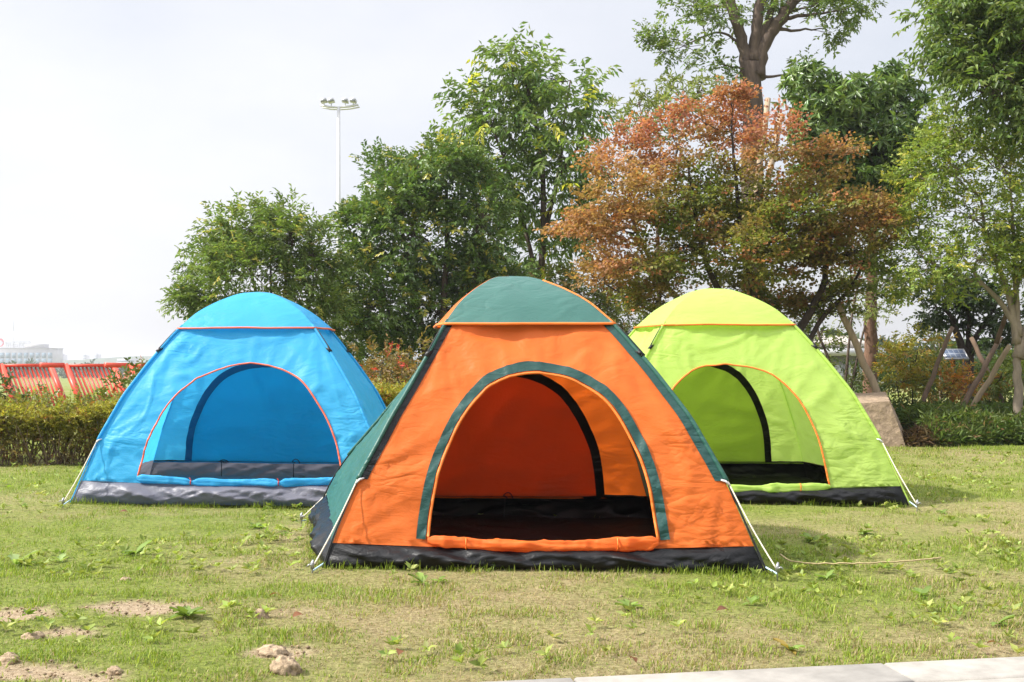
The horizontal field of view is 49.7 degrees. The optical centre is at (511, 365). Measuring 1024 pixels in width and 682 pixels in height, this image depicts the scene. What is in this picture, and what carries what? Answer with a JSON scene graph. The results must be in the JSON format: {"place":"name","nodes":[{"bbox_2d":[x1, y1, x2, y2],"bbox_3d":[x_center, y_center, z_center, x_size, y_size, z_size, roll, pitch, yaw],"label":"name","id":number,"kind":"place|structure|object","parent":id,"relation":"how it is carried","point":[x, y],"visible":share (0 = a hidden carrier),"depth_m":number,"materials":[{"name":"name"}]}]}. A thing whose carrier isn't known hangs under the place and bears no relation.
{"place":"outdoors","nodes":[
{"label":"outdoors","id":0,"kind":"place"},
{"bbox_2d":[63,356,417,369],"bbox_3d":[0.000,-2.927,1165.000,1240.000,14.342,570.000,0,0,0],"label":"hills","id":1,"kind":"structure","parent":0,"point":[104,360],"depth_m":985.28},
{"bbox_2d":[0,372,1023,681],"bbox_3d":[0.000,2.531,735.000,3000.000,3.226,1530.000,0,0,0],"label":"ground","id":2,"kind":"structure","parent":0,"point":[362,662],"depth_m":4.43,"materials":[{"name":"green plant"}]},
{"bbox_2d":[0,652,20,664],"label":"rock","id":3,"kind":"object","parent":2,"relation":"on","point":[7,657],"visible":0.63,"depth_m":3.50,"materials":[{"name":"stone"}]},
{"bbox_2d":[7,550,37,565],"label":"weed","id":4,"kind":"object","parent":2,"relation":"on","point":[14,558],"visible":0.75,"depth_m":5.26,"materials":[{"name":"green plant"}]},
{"bbox_2d":[0,370,60,454],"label":"photinia shrub","id":5,"kind":"object","parent":2,"relation":"on","point":[6,380],"visible":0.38,"depth_m":11.33,"materials":[{"name":"red plant"}]},
{"bbox_2d":[0,344,62,371],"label":"office building","id":6,"kind":"structure","parent":2,"relation":"on","point":[42,353],"depth_m":720.00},
{"bbox_2d":[0,338,30,347],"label":"rooftop sign","id":7,"kind":"object","parent":6,"relation":"on","point":[2,340],"visible":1,"depth_m":722.04,"materials":[{"name":"metal"}]},
{"bbox_2d":[20,631,44,639],"bbox_3d":[-1.660,0.941,3.820,0.084,0.045,0.068,0,0,0],"label":"rock","id":8,"kind":"object","parent":2,"relation":"on","point":[35,635],"visible":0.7,"depth_m":3.81,"materials":[{"name":"stone"}]},
{"bbox_2d":[0,363,66,405],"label":"slatted frame","id":9,"kind":"object","parent":2,"relation":"on","point":[52,373],"visible":0.41,"depth_m":25.07,"materials":[{"name":"red paint"}]},
{"bbox_2d":[51,553,67,561],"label":"weed","id":10,"kind":"object","parent":2,"relation":"on","point":[59,558],"visible":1,"depth_m":5.33,"materials":[{"name":"green plant"}]},
{"bbox_2d":[40,363,126,403],"bbox_3d":[-9.540,0.562,24.830,1.994,1.251,0.879,0,0,-23],"label":"slatted frame","id":11,"kind":"object","parent":2,"relation":"on","point":[70,375],"visible":0.5,"depth_m":24.98,"materials":[{"name":"red paint"}]},
{"bbox_2d":[83,354,89,359],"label":"distant building","id":12,"kind":"structure","parent":2,"relation":"on","point":[85,356],"depth_m":1200.54,"materials":[{"name":"white"}]},
{"bbox_2d":[94,353,100,358],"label":"distant building","id":13,"kind":"structure","parent":2,"relation":"on","point":[96,355],"depth_m":1200.00,"materials":[{"name":"white"}]},
{"bbox_2d":[105,666,123,675],"bbox_3d":[-1.218,0.942,3.386,0.059,0.044,0.048,0,0,0],"label":"rock","id":14,"kind":"object","parent":2,"relation":"on","point":[112,670],"visible":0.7,"depth_m":3.37,"materials":[{"name":"stone"}]},
{"bbox_2d":[90,355,145,402],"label":"photinia shrub","id":15,"kind":"object","parent":2,"relation":"on","point":[131,376],"visible":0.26,"depth_m":11.11,"materials":[{"name":"green plant"}]},
{"bbox_2d":[104,363,144,373],"bbox_3d":[-8.100,0.562,24.830,1.994,1.251,0.879,0,0,-23],"label":"slatted frame","id":16,"kind":"object","parent":2,"relation":"on","point":[112,365],"visible":0.1,"depth_m":24.79,"materials":[{"name":"red paint"}]},
{"bbox_2d":[117,358,138,363],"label":"distant building","id":17,"kind":"structure","parent":2,"relation":"on","point":[123,360],"depth_m":800.00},
{"bbox_2d":[121,539,151,555],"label":"weed","id":18,"kind":"object","parent":2,"relation":"on","point":[140,548],"visible":0.94,"depth_m":5.45,"materials":[{"name":"green plant"}]},
{"bbox_2d":[168,605,205,619],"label":"weed","id":19,"kind":"object","parent":2,"relation":"on","point":[187,611],"visible":0.99,"depth_m":4.08,"materials":[{"name":"green plant"}]},
{"bbox_2d":[0,375,407,466],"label":"hedge","id":20,"kind":"object","parent":2,"relation":"on","point":[60,419],"visible":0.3,"depth_m":10.30,"materials":[{"name":"green plant"}]},
{"bbox_2d":[59,292,385,523],"bbox_3d":[-1.894,0.258,7.854,2.339,1.613,2.601,0,0,0],"label":"dome tent","id":21,"kind":"object","parent":2,"relation":"on","point":[248,398],"visible":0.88,"depth_m":7.86,"materials":[{"name":"blue fabric"}]},
{"bbox_2d":[136,474,334,486],"bbox_3d":[-1.845,0.778,7.434,1.428,0.076,0.057,0,0,5],"label":"rolled door","id":22,"kind":"structure","parent":21,"relation":"in","point":[287,482],"depth_m":7.44,"materials":[{"name":"blue fabric"}]},
{"bbox_2d":[191,367,338,462],"bbox_3d":[-1.909,0.394,8.835,1.483,0.784,0.278,0,0,6],"label":"back door","id":23,"kind":"structure","parent":21,"relation":"in","point":[262,414],"depth_m":8.89,"materials":[{"name":"blue fabric"}]},
{"bbox_2d":[247,522,263,528],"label":"weed","id":24,"kind":"object","parent":2,"relation":"on","point":[257,525],"visible":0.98,"depth_m":6.42,"materials":[{"name":"green plant"}]},
{"bbox_2d":[156,183,362,330],"bbox_3d":[-3.854,-0.875,16.930,3.141,3.827,2.192,0,0,0],"label":"leaf tree","id":25,"kind":"object","parent":2,"relation":"on","point":[225,249],"visible":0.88,"depth_m":16.78,"materials":[{"name":"green plant"}]},
{"bbox_2d":[251,608,269,618],"bbox_3d":[-0.932,0.933,4.094,0.077,0.063,0.062,0,0,0],"label":"rock","id":26,"kind":"object","parent":2,"relation":"on","point":[262,613],"visible":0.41,"depth_m":4.08,"materials":[{"name":"stone"}]},
{"bbox_2d":[256,644,288,657],"bbox_3d":[-0.788,0.940,3.627,0.109,0.047,0.101,0,0,0],"label":"rock","id":27,"kind":"object","parent":2,"relation":"on","point":[271,650],"visible":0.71,"depth_m":3.60,"materials":[{"name":"stone"}]},
{"bbox_2d":[269,655,302,675],"bbox_3d":[-0.699,0.929,3.418,0.107,0.069,0.088,0,0,0],"label":"rock","id":28,"kind":"object","parent":2,"relation":"on","point":[282,665],"visible":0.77,"depth_m":3.39,"materials":[{"name":"stone"}]},
{"bbox_2d":[293,611,302,616],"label":"fallen leaf","id":29,"kind":"object","parent":2,"relation":"on","point":[296,613],"visible":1,"depth_m":4.07,"materials":[{"name":"orange plant"}]},
{"bbox_2d":[320,97,359,339],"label":"floodlight mast","id":30,"kind":"object","parent":2,"relation":"on","point":[343,100],"visible":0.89,"depth_m":59.92,"materials":[{"name":"white metal"}]},
{"bbox_2d":[327,318,377,365],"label":"background shrub","id":31,"kind":"object","parent":2,"relation":"on","point":[342,340],"depth_m":19.51,"materials":[{"name":"green plant"}]},
{"bbox_2d":[347,313,419,384],"bbox_3d":[-2.269,-0.018,19.608,2.022,2.091,1.865,0,0,0],"label":"background shrub","id":32,"kind":"object","parent":2,"relation":"on","point":[367,356],"visible":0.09,"depth_m":19.43,"materials":[{"name":"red plant"}]},
{"bbox_2d":[346,325,432,388],"bbox_3d":[-1.414,0.284,12.278,1.078,1.486,1.368,0,0,0],"label":"photinia shrub","id":33,"kind":"object","parent":2,"relation":"on","point":[391,360],"visible":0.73,"depth_m":12.16,"materials":[{"name":"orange plant"}]},
{"bbox_2d":[396,648,403,654],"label":"fallen leaf","id":34,"kind":"object","parent":2,"relation":"on","point":[399,651],"visible":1,"depth_m":3.54,"materials":[{"name":"orange plant"}]},
{"bbox_2d":[408,572,428,584],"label":"weed","id":35,"kind":"object","parent":2,"relation":"on","point":[421,577],"visible":0.98,"depth_m":4.72,"materials":[{"name":"green plant"}]},
{"bbox_2d":[317,123,540,379],"bbox_3d":[-1.418,-1.441,18.003,3.820,4.980,2.427,0,0,0],"label":"broadleaf tree","id":36,"kind":"object","parent":2,"relation":"on","point":[411,198],"visible":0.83,"depth_m":17.65,"materials":[{"name":"green plant"}]},
{"bbox_2d":[431,576,447,581],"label":"weed","id":37,"kind":"object","parent":2,"relation":"on","point":[439,579],"visible":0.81,"depth_m":4.76,"materials":[{"name":"green plant"}]},
{"bbox_2d":[0,326,1013,386],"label":"wood","id":38,"kind":"object","parent":2,"relation":"on","point":[122,370],"visible":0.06,"depth_m":252.70,"materials":[{"name":"green plant"}]},
{"bbox_2d":[0,525,1014,680],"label":"soil crumbs","id":39,"kind":"object","parent":2,"relation":"on","point":[50,674],"visible":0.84,"depth_m":4.06,"materials":[{"name":"brown soil"}]},
{"bbox_2d":[428,21,626,283],"bbox_3d":[0.352,-2.568,19.945,3.718,7.207,2.401,0,0,0],"label":"feather leaf tree","id":40,"kind":"object","parent":2,"relation":"on","point":[542,97],"visible":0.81,"depth_m":19.76,"materials":[{"name":"green plant"}]},
{"bbox_2d":[307,276,782,580],"bbox_3d":[-0.002,0.294,5.810,2.407,1.540,1.854,0,0,0],"label":"dome tent","id":41,"kind":"object","parent":2,"relation":"on","point":[518,412],"visible":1,"depth_m":5.39,"materials":[{"name":"orange fabric"}]},
{"bbox_2d":[435,377,595,496],"bbox_3d":[-0.167,0.414,6.481,1.347,0.743,0.288,0,0,2],"label":"back door","id":42,"kind":"structure","parent":41,"relation":"in","point":[520,438],"depth_m":6.52,"materials":[{"name":"orange fabric"}]},
{"bbox_2d":[427,536,658,552],"bbox_3d":[0.139,0.818,5.066,1.060,0.081,0.054,0,0,3],"label":"rolled door","id":43,"kind":"structure","parent":41,"relation":"in","point":[647,543],"depth_m":5.05,"materials":[{"name":"orange fabric"}]},
{"bbox_2d":[528,257,649,334],"bbox_3d":[1.295,-0.372,17.786,2.929,2.795,1.680,0,0,26],"label":"background shrub","id":44,"kind":"object","parent":2,"relation":"on","point":[617,310],"visible":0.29,"depth_m":17.62,"materials":[{"name":"green plant"}]},
{"bbox_2d":[615,599,642,611],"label":"weed","id":45,"kind":"object","parent":2,"relation":"on","point":[625,602],"visible":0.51,"depth_m":4.30,"materials":[{"name":"green plant"}]},
{"bbox_2d":[602,68,736,308],"bbox_3d":[2.707,-2.002,18.449,2.299,6.058,1.525,0,0,26],"label":"peach tree","id":46,"kind":"object","parent":2,"relation":"on","point":[649,104],"visible":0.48,"depth_m":18.45,"materials":[{"name":"green plant"}]},
{"bbox_2d":[717,605,727,610],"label":"fallen leaf","id":47,"kind":"object","parent":2,"relation":"on","point":[720,607],"visible":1,"depth_m":4.17,"materials":[{"name":"brown plant"}]},
{"bbox_2d":[532,74,920,340],"bbox_3d":[2.815,-1.368,14.565,5.106,4.852,3.207,0,0,0],"label":"maple tree","id":48,"kind":"object","parent":2,"relation":"on","point":[822,225],"visible":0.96,"depth_m":13.94,"materials":[{"name":"orange plant"}]},
{"bbox_2d":[742,595,759,604],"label":"weed","id":49,"kind":"object","parent":2,"relation":"on","point":[754,599],"visible":1,"depth_m":4.37,"materials":[{"name":"green plant"}]},
{"bbox_2d":[489,656,1023,681],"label":"kerb","id":50,"kind":"structure","parent":2,"relation":"on","point":[964,669],"depth_m":3.35,"materials":[{"name":"concrete"}]},
{"bbox_2d":[632,0,887,300],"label":"tall tree","id":51,"kind":"object","parent":2,"relation":"on","point":[753,56],"visible":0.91,"depth_m":20.89,"materials":[{"name":"green plant"}]},
{"bbox_2d":[753,97,770,201],"bbox_3d":[4.304,-2.025,19.999,1.270,5.832,0.152,0,0,-43],"label":"tree prop","id":52,"kind":"object","parent":2,"relation":"on","point":[767,118],"visible":0.12,"depth_m":20.30,"materials":[{"name":"brown wood"}]},
{"bbox_2d":[745,113,783,289],"bbox_3d":[4.244,-1.845,19.597,1.597,5.450,0.131,0,0,-33],"label":"tree prop","id":53,"kind":"object","parent":2,"relation":"on","point":[771,162],"visible":0.09,"depth_m":19.84,"materials":[{"name":"brown wood"}]},
{"bbox_2d":[628,288,920,511],"bbox_3d":[1.490,0.243,8.026,2.385,1.642,2.176,0,0,0],"label":"dome tent","id":54,"kind":"object","parent":2,"relation":"on","point":[759,388],"visible":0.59,"depth_m":7.87,"materials":[{"name":"fabric"}]},
{"bbox_2d":[673,366,764,461],"bbox_3d":[1.366,0.383,8.865,1.386,0.802,0.288,0,0,0],"label":"back door","id":55,"kind":"structure","parent":54,"relation":"in","point":[723,410],"depth_m":8.86,"materials":[{"name":"green fabric"}]},
{"bbox_2d":[727,483,830,491],"bbox_3d":[1.574,0.824,7.470,1.149,0.081,0.050,0,0,2],"label":"rolled door","id":56,"kind":"structure","parent":54,"relation":"in","point":[772,487],"depth_m":7.45,"materials":[{"name":"fabric"}]},
{"bbox_2d":[773,638,804,655],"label":"weed","id":57,"kind":"object","parent":2,"relation":"on","point":[787,646],"visible":1,"depth_m":3.67,"materials":[{"name":"yellow plant"}]},
{"bbox_2d":[799,532,812,541],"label":"weed","id":58,"kind":"object","parent":2,"relation":"on","point":[806,535],"visible":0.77,"depth_m":5.83,"materials":[{"name":"green plant"}]},
{"bbox_2d":[784,314,855,373],"bbox_3d":[5.035,-0.052,19.687,2.175,2.160,1.694,0,0,22],"label":"background shrub","id":59,"kind":"object","parent":2,"relation":"on","point":[807,329],"visible":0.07,"depth_m":19.52,"materials":[{"name":"green plant"}]},
{"bbox_2d":[814,569,836,579],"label":"weed","id":60,"kind":"object","parent":2,"relation":"on","point":[829,574],"visible":1,"depth_m":4.95,"materials":[{"name":"green plant"}]},
{"bbox_2d":[812,336,885,392],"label":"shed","id":61,"kind":"structure","parent":2,"relation":"on","point":[831,352],"depth_m":24.00,"materials":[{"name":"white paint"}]},
{"bbox_2d":[824,355,875,392],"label":"shrub","id":62,"kind":"object","parent":2,"relation":"on","point":[861,378],"visible":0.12,"depth_m":16.84,"materials":[{"name":"green plant"}]},
{"bbox_2d":[769,57,939,392],"bbox_3d":[5.441,-1.936,17.399,2.507,5.940,2.008,0,0,0],"label":"whorl leaf tree","id":63,"kind":"object","parent":2,"relation":"on","point":[856,103],"visible":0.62,"depth_m":16.98,"materials":[{"name":"green plant"}]},
{"bbox_2d":[836,303,880,392],"bbox_3d":[4.638,0.069,14.404,0.875,1.870,0.132,0,0,31],"label":"tree prop","id":64,"kind":"object","parent":2,"relation":"on","point":[869,374],"visible":0.64,"depth_m":14.41,"materials":[{"name":"brown wood"}]},
{"bbox_2d":[780,554,941,564],"bbox_3d":[1.648,0.908,5.168,0.758,0.026,0.149,0,0,3],"label":"twine","id":65,"kind":"object","parent":2,"relation":"on","point":[861,562],"visible":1,"depth_m":5.13,"materials":[{"name":"fabric"}]},
{"bbox_2d":[804,223,920,388],"bbox_3d":[5.452,-0.655,16.977,1.609,3.374,1.988,0,0,41],"label":"leaf tree","id":66,"kind":"object","parent":2,"relation":"on","point":[867,316],"visible":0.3,"depth_m":16.79,"materials":[{"name":"green plant"}]},
{"bbox_2d":[858,530,873,535],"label":"weed","id":67,"kind":"object","parent":2,"relation":"on","point":[864,532],"visible":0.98,"depth_m":6.05,"materials":[{"name":"green plant"}]},
{"bbox_2d":[855,392,904,446],"bbox_3d":[4.323,0.670,13.375,1.349,0.686,0.965,0,0,0],"label":"boulder","id":68,"kind":"object","parent":2,"relation":"on","point":[880,410],"visible":0.45,"depth_m":12.98,"materials":[{"name":"stone"}]},
{"bbox_2d":[848,340,948,401],"bbox_3d":[6.467,0.289,18.931,1.714,1.480,1.834,0,0,0],"label":"background shrub","id":69,"kind":"object","parent":2,"relation":"on","point":[882,375],"visible":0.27,"depth_m":18.58,"materials":[{"name":"green plant"}]},
{"bbox_2d":[871,322,968,403],"bbox_3d":[5.746,0.211,15.781,1.180,1.633,1.576,0,0,0],"label":"yellowing shrub","id":70,"kind":"object","parent":2,"relation":"on","point":[905,374],"visible":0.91,"depth_m":15.62,"materials":[{"name":"green plant"}]},
{"bbox_2d":[911,585,931,597],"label":"weed","id":71,"kind":"object","parent":2,"relation":"on","point":[925,590],"visible":0.89,"depth_m":4.59,"materials":[{"name":"green plant"}]},
{"bbox_2d":[901,421,956,447],"bbox_3d":[4.912,0.879,13.083,0.919,0.475,0.786,0,0,0],"label":"cuttings heap","id":72,"kind":"object","parent":2,"relation":"on","point":[917,436],"visible":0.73,"depth_m":12.90,"materials":[{"name":"brown plant"}]},
{"bbox_2d":[896,303,964,400],"bbox_3d":[6.766,-0.028,17.973,1.054,2.107,0.740,0,0,0],"label":"sapling","id":73,"kind":"object","parent":2,"relation":"on","point":[939,345],"visible":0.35,"depth_m":17.99,"materials":[{"name":"green plant"}]},
{"bbox_2d":[868,98,1023,417],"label":"pale trunk tree","id":74,"kind":"object","parent":2,"relation":"on","point":[1000,251],"visible":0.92,"depth_m":13.36,"materials":[{"name":"green plant"}]},
{"bbox_2d":[994,282,1020,343],"bbox_3d":[6.215,-0.737,13.801,0.370,0.939,0.064,0,0,38],"label":"tree prop","id":75,"kind":"object","parent":74,"relation":"attached to","point":[1000,330],"visible":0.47,"depth_m":13.84,"materials":[{"name":"brown wood"}]},
{"bbox_2d":[872,392,1023,446],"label":"ground cover","id":76,"kind":"object","parent":2,"relation":"on","point":[991,422],"visible":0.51,"depth_m":13.21,"materials":[{"name":"green plant"}]},
{"bbox_2d":[920,326,953,402],"bbox_3d":[5.606,0.085,14.646,0.885,1.229,0.078,0,0,-37],"label":"tree prop","id":77,"kind":"object","parent":76,"relation":"on","point":[935,368],"visible":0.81,"depth_m":14.66,"materials":[{"name":"brown wood"}]},
{"bbox_2d":[961,337,1002,404],"bbox_3d":[6.294,0.168,14.896,1.094,1.144,0.086,0,0,-35],"label":"tree prop","id":78,"kind":"object","parent":76,"relation":"on","point":[973,386],"visible":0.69,"depth_m":14.89,"materials":[{"name":"brown wood"}]},
{"bbox_2d":[969,337,1005,403],"bbox_3d":[6.867,0.130,15.897,0.086,1.108,0.712,0,0,-24],"label":"tree prop","id":79,"kind":"object","parent":76,"relation":"on","point":[978,352],"visible":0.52,"depth_m":16.04,"materials":[{"name":"brown wood"}]},
{"bbox_2d":[971,344,1011,406],"bbox_3d":[6.089,0.225,14.152,0.597,1.000,0.084,0,0,33],"label":"tree prop","id":80,"kind":"object","parent":76,"relation":"on","point":[989,380],"visible":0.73,"depth_m":14.09,"materials":[{"name":"brown wood"}]},
{"bbox_2d":[940,349,968,403],"bbox_3d":[6.451,0.399,16.100,0.344,1.290,0.209,0,0,0],"label":"solar panel","id":81,"kind":"object","parent":2,"relation":"on","point":[956,354],"visible":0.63,"depth_m":16.09,"materials":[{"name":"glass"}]},
{"bbox_2d":[890,0,1023,152],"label":"overhanging tree","id":82,"kind":"object","parent":2,"relation":"on","point":[987,51],"visible":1,"depth_m":12.85,"materials":[{"name":"green plant"}]},
{"bbox_2d":[913,341,1005,401],"bbox_3d":[7.715,0.249,19.442,1.366,1.562,1.803,0,0,-37],"label":"background shrub","id":83,"kind":"object","parent":2,"relation":"on","point":[960,362],"visible":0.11,"depth_m":19.47,"materials":[{"name":"green plant"}]},
{"bbox_2d":[902,268,1023,402],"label":"dark leaf tree","id":84,"kind":"object","parent":2,"relation":"on","point":[988,306],"visible":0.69,"depth_m":16.95,"materials":[{"name":"green plant"}]},
{"bbox_2d":[926,358,1012,405],"bbox_3d":[6.394,0.462,15.424,1.693,1.135,0.909,0,0,-43],"label":"yellowing shrub","id":85,"kind":"object","parent":2,"relation":"on","point":[958,375],"visible":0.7,"depth_m":15.15,"materials":[{"name":"green plant"}]},
{"bbox_2d":[942,350,1023,399],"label":"background shrub","id":86,"kind":"object","parent":2,"relation":"on","point":[991,362],"visible":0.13,"depth_m":19.11,"materials":[{"name":"green plant"}]},
{"bbox_2d":[968,346,1023,404],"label":"shrub","id":87,"kind":"object","parent":2,"relation":"on","point":[995,385],"visible":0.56,"depth_m":15.38,"materials":[{"name":"green plant"}]},
{"bbox_2d":[990,615,1014,625],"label":"weed","id":88,"kind":"object","parent":2,"relation":"on","point":[1004,618],"visible":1,"depth_m":4.01,"materials":[{"name":"green plant"}]},
{"bbox_2d":[0,0,1023,359],"label":"sky","id":89,"kind":"structure","parent":0,"point":[119,118],"materials":[{"name":"white"}]},
{"bbox_2d":[945,678,1023,681],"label":"pavement","id":90,"kind":"structure","parent":0,"point":[1006,680],"depth_m":3.30,"materials":[{"name":"concrete"}]}
]}

